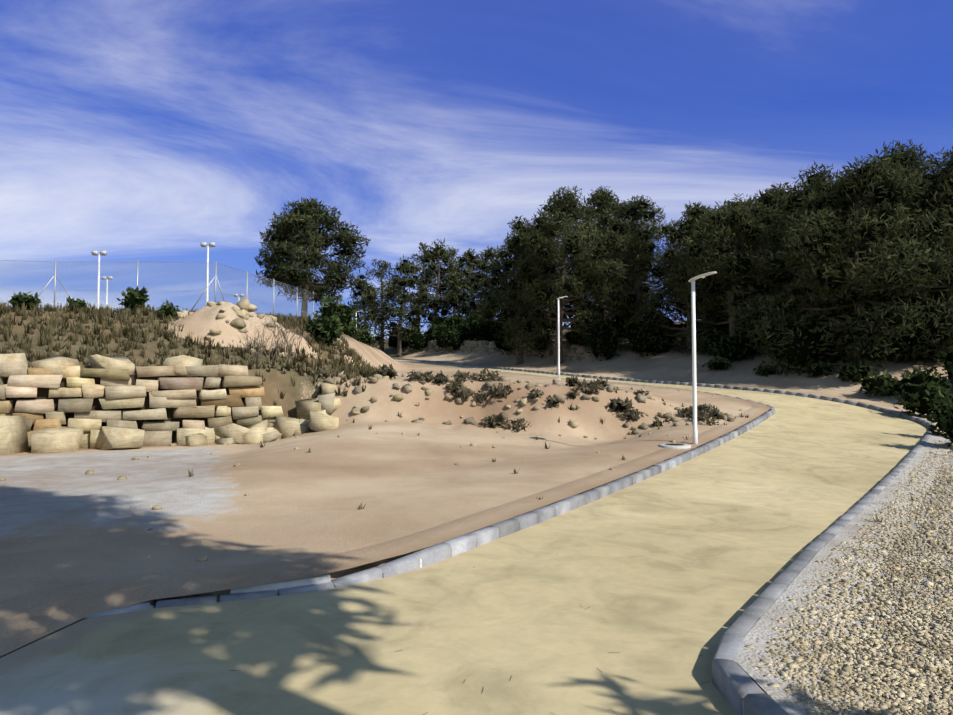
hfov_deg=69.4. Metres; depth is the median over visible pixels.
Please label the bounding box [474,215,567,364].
pine tree
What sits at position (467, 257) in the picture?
pine tree
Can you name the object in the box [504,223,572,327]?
pine tree
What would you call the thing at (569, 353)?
shrubs
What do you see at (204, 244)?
floodlight mast
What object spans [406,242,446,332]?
pine tree
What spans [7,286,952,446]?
understorey shrubs
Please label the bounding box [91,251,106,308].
floodlight mast
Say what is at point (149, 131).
sky
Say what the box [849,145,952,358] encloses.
pine tree
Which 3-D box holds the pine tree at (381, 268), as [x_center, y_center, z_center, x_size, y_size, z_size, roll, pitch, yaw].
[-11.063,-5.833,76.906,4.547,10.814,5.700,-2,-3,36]
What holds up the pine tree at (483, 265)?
on the terrain at (66, 518)
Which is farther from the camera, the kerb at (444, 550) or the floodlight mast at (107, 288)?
the floodlight mast at (107, 288)
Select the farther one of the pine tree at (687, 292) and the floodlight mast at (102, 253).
the floodlight mast at (102, 253)
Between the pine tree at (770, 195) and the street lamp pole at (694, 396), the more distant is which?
the pine tree at (770, 195)
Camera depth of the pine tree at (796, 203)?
33.83 m
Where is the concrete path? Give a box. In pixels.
[0,359,928,714]
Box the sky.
[0,0,952,337]
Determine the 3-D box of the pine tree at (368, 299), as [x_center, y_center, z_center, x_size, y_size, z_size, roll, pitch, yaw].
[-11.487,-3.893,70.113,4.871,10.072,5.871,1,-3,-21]
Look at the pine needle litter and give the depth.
4.38 m
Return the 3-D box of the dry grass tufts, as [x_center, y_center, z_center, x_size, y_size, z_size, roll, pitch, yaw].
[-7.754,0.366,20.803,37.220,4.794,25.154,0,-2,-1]
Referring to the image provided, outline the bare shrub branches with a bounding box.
[237,314,303,363]
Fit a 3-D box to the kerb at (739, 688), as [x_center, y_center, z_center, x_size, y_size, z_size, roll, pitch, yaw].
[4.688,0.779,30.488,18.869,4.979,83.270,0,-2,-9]
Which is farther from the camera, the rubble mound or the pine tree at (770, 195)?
the pine tree at (770, 195)
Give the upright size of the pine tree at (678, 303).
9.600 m
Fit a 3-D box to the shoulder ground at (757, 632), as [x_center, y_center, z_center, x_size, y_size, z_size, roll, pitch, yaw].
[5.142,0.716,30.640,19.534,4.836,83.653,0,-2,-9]
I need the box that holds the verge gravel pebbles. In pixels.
[744,440,952,714]
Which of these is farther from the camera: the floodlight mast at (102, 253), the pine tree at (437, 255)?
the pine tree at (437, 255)
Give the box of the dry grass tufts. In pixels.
[0,300,952,521]
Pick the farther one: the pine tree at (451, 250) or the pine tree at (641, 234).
the pine tree at (451, 250)
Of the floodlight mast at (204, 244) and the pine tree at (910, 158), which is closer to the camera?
the pine tree at (910, 158)
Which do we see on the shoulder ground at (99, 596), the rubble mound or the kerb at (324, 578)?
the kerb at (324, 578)
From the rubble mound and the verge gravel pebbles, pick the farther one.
the rubble mound
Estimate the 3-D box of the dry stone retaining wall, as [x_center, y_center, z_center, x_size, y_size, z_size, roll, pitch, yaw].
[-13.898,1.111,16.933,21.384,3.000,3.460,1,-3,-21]
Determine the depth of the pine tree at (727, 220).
37.78 m
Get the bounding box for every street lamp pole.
[557,296,567,379]
[688,272,716,443]
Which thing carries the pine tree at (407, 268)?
on the terrain at (66, 518)
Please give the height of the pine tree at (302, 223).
7.951 m
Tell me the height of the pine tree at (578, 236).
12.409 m
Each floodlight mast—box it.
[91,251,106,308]
[101,276,112,304]
[200,242,214,304]
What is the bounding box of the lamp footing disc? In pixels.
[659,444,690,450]
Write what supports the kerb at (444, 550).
on the shoulder ground at (99, 596)
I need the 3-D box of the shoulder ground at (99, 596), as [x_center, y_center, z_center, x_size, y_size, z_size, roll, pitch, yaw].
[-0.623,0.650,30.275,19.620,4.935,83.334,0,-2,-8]
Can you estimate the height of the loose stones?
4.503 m
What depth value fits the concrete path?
5.40 m
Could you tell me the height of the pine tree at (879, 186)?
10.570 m
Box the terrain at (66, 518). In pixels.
[0,310,952,714]
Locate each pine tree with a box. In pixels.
[253,195,370,317]
[347,272,388,348]
[361,255,430,356]
[363,259,396,351]
[405,238,465,325]
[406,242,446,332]
[437,247,470,314]
[444,248,493,339]
[450,246,515,326]
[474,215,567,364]
[499,185,615,364]
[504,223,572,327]
[557,186,649,333]
[583,195,686,322]
[597,219,659,320]
[635,201,744,354]
[660,214,728,319]
[664,193,799,336]
[719,182,810,304]
[728,151,952,375]
[755,161,892,352]
[807,139,952,322]
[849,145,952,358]
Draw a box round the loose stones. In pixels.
[0,346,945,561]
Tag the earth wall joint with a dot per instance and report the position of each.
(42, 393)
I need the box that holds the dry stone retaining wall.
[0,353,340,454]
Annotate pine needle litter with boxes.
[229,566,732,714]
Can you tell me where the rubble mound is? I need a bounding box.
[168,297,321,358]
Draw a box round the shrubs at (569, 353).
[304,340,734,435]
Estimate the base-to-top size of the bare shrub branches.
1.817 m
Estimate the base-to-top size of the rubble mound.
2.710 m
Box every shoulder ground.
[0,361,770,655]
[417,359,952,714]
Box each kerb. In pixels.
[85,361,774,618]
[230,573,330,593]
[392,358,934,714]
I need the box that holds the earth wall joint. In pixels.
[0,374,259,446]
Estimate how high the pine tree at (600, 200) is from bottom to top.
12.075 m
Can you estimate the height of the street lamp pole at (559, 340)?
4.182 m
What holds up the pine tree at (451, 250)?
on the terrain at (66, 518)
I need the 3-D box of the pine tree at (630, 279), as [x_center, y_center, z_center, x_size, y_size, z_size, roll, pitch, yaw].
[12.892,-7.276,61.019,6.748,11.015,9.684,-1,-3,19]

